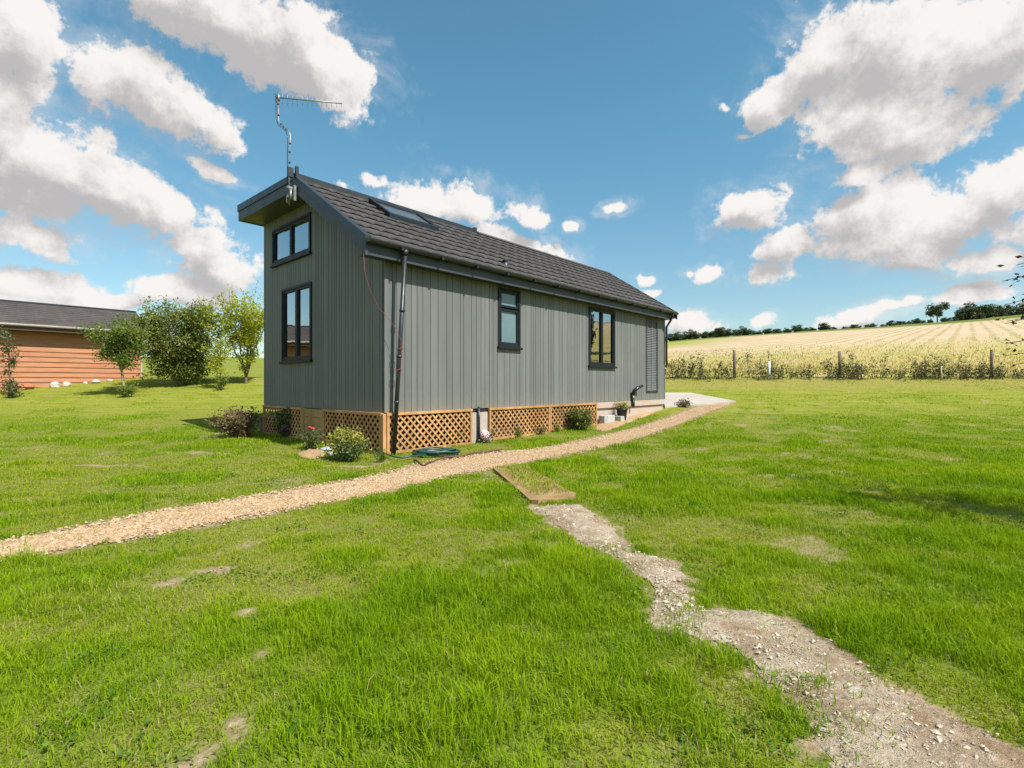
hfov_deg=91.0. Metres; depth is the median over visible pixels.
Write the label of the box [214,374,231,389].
shrub
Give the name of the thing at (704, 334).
hill tree
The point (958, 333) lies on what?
ground
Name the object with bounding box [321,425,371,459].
variegated shrub
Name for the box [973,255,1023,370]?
overhanging tree
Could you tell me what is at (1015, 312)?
hill tree
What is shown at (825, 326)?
hill tree
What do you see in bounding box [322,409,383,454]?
trellis panel
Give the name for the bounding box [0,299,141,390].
timber lodge
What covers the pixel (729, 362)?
crop
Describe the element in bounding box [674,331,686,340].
hill tree
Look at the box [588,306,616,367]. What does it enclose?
window
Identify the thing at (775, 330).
hill tree
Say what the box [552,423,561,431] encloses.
seedling
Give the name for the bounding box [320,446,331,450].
stone
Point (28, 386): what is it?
terracotta stone
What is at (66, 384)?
boulder
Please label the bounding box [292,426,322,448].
rose bush
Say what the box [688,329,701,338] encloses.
hill tree
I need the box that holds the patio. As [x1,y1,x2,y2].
[664,393,735,407]
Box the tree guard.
[768,361,769,379]
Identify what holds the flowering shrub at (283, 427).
on the ground at (958, 333)
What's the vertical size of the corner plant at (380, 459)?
0.267 m
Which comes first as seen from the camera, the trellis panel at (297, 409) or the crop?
the trellis panel at (297, 409)
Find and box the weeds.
[665,350,1023,380]
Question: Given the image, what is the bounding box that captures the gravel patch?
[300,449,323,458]
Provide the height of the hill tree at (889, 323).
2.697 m
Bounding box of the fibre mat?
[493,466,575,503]
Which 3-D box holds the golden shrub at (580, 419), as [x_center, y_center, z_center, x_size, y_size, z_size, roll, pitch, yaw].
[1.420,0.740,11.047,0.821,0.630,0.776,0,0,0]
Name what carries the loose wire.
attached to the park cabin
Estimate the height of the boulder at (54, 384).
0.298 m
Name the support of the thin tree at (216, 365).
on the ground at (958, 333)
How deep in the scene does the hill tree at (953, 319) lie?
181.07 m
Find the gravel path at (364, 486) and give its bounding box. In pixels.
[0,403,730,557]
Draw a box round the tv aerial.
[274,91,341,204]
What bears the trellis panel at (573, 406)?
attached to the park cabin
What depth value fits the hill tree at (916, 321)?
180.44 m
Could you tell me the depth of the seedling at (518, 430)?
9.87 m
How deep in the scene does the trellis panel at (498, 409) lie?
9.91 m
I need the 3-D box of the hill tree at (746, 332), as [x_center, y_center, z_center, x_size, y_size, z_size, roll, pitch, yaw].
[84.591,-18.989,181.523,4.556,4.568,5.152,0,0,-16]
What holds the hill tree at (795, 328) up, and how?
on the ground at (958, 333)
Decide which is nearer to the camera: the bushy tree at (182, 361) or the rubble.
the rubble
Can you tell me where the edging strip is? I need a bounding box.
[413,449,501,465]
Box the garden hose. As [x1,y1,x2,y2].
[362,447,460,458]
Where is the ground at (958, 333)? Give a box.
[0,315,1023,767]
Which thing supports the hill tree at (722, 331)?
on the ground at (958, 333)
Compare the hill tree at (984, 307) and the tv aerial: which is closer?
the tv aerial
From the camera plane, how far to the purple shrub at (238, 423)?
9.82 m
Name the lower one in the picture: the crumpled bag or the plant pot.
the crumpled bag
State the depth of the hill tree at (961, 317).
180.77 m
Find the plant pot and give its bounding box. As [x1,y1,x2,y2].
[612,398,628,419]
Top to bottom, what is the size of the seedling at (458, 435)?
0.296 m
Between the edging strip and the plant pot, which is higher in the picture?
the plant pot
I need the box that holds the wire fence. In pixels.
[733,350,992,377]
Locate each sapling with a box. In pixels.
[738,352,751,379]
[846,349,856,376]
[879,354,887,378]
[928,354,947,379]
[954,354,968,379]
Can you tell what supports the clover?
on the ground at (958, 333)
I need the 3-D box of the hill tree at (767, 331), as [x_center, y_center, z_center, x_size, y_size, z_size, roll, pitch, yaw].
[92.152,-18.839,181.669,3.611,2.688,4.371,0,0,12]
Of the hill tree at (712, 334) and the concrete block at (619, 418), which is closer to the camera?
the concrete block at (619, 418)
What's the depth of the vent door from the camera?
14.22 m
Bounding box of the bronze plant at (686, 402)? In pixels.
[674,398,692,406]
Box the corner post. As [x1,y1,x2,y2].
[381,414,385,452]
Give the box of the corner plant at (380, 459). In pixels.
[369,446,388,462]
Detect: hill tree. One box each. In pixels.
[668,333,677,340]
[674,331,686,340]
[681,331,696,339]
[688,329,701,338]
[700,331,709,338]
[707,328,720,337]
[715,327,726,336]
[719,327,737,336]
[732,329,743,335]
[739,326,752,335]
[762,328,772,333]
[772,328,787,333]
[791,324,802,331]
[817,322,830,329]
[847,324,861,327]
[864,323,877,327]
[886,320,903,325]
[907,318,923,323]
[924,301,949,321]
[947,317,958,321]
[954,311,965,320]
[955,307,975,319]
[959,306,989,319]
[963,301,997,319]
[977,304,998,317]
[992,305,1008,316]
[997,305,1011,316]
[1010,304,1023,314]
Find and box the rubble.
[534,504,1015,767]
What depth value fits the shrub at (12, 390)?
17.31 m
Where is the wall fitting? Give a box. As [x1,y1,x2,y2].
[631,385,642,406]
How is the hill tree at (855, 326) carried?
on the ground at (958, 333)
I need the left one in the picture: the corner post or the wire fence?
the corner post
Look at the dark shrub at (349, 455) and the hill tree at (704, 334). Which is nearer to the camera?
the dark shrub at (349, 455)
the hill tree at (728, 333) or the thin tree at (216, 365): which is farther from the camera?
the hill tree at (728, 333)
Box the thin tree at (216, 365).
[196,329,233,388]
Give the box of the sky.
[0,0,1023,357]
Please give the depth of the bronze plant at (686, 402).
15.32 m
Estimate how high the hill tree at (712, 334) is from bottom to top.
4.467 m
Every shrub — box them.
[1,381,29,397]
[111,381,138,396]
[204,405,269,437]
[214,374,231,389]
[269,406,299,436]
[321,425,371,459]
[333,436,367,461]
[558,404,593,429]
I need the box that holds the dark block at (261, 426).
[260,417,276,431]
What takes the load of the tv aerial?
attached to the park cabin
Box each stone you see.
[23,383,34,389]
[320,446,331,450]
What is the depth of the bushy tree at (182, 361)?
19.59 m
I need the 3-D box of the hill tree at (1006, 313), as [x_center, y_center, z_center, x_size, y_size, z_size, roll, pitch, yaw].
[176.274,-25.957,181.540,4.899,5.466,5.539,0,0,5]
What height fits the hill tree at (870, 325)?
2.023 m
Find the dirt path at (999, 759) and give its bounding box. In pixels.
[535,504,1023,767]
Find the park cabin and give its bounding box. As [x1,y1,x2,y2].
[237,173,678,454]
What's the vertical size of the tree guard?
0.881 m
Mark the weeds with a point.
(925, 375)
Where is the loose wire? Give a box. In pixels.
[364,264,402,370]
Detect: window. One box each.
[269,212,311,267]
[279,281,312,363]
[497,287,522,349]
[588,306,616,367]
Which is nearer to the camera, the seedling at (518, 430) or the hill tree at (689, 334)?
the seedling at (518, 430)
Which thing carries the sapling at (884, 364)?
on the ground at (958, 333)
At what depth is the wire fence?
21.96 m
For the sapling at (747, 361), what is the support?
on the ground at (958, 333)
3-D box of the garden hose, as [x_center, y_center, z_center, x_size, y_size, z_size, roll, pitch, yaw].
[-1.603,1.024,7.528,1.645,0.108,0.980,0,0,0]
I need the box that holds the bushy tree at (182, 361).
[126,295,236,386]
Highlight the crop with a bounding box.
[665,334,1023,375]
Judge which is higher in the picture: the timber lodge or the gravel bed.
the timber lodge
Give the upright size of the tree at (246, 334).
4.235 m
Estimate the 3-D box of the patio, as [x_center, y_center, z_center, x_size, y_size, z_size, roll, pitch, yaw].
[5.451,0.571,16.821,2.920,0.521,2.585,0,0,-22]
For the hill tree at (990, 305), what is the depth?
180.06 m
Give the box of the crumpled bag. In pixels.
[480,429,491,442]
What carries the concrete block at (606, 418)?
on the gravel bed
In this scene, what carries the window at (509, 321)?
in the park cabin
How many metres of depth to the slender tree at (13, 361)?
17.78 m
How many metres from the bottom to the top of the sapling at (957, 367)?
1.145 m
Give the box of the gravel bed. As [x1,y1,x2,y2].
[595,411,655,430]
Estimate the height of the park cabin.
4.903 m
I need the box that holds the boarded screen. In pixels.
[302,408,321,442]
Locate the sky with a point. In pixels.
(756, 165)
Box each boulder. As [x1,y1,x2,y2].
[49,382,59,387]
[62,382,71,385]
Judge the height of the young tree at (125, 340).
3.184 m
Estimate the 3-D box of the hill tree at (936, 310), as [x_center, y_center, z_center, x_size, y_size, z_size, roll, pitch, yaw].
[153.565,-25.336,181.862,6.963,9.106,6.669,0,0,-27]
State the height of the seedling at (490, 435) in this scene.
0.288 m
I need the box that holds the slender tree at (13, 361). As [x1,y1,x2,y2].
[0,325,23,386]
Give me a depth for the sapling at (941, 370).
21.44 m
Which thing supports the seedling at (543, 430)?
on the ground at (958, 333)
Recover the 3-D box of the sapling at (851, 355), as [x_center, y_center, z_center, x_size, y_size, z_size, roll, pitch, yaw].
[14.742,-0.849,21.807,0.413,1.389,0.493,0,0,27]
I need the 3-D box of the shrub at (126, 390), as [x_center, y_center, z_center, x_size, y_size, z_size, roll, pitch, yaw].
[-13.399,0.193,17.506,0.735,0.616,0.891,0,0,0]
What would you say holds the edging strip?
on the gravel path at (364, 486)
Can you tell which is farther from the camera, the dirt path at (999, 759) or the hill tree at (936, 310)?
the hill tree at (936, 310)
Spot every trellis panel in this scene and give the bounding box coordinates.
[262,405,302,438]
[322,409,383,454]
[385,409,472,453]
[488,405,550,439]
[550,403,597,430]
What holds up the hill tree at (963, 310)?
on the ground at (958, 333)
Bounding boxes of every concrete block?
[599,415,614,423]
[615,416,627,420]
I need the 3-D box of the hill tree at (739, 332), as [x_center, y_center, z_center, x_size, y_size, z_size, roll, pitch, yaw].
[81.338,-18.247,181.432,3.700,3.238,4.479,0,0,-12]
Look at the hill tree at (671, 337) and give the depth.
180.52 m
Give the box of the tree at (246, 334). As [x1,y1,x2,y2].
[194,281,263,383]
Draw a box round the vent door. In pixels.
[646,318,657,392]
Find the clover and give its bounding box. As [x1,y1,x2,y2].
[0,469,1023,767]
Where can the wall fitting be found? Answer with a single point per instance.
(637, 388)
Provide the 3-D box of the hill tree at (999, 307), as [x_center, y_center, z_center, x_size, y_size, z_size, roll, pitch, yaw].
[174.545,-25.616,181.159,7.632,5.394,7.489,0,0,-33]
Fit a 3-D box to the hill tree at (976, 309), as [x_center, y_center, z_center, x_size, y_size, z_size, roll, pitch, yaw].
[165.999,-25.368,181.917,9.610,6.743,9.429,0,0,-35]
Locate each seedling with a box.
[450,430,462,441]
[484,429,494,443]
[514,426,522,437]
[536,424,547,434]
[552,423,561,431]
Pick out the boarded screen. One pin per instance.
(309, 419)
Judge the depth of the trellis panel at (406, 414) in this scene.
8.30 m
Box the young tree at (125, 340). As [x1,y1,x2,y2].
[75,310,155,395]

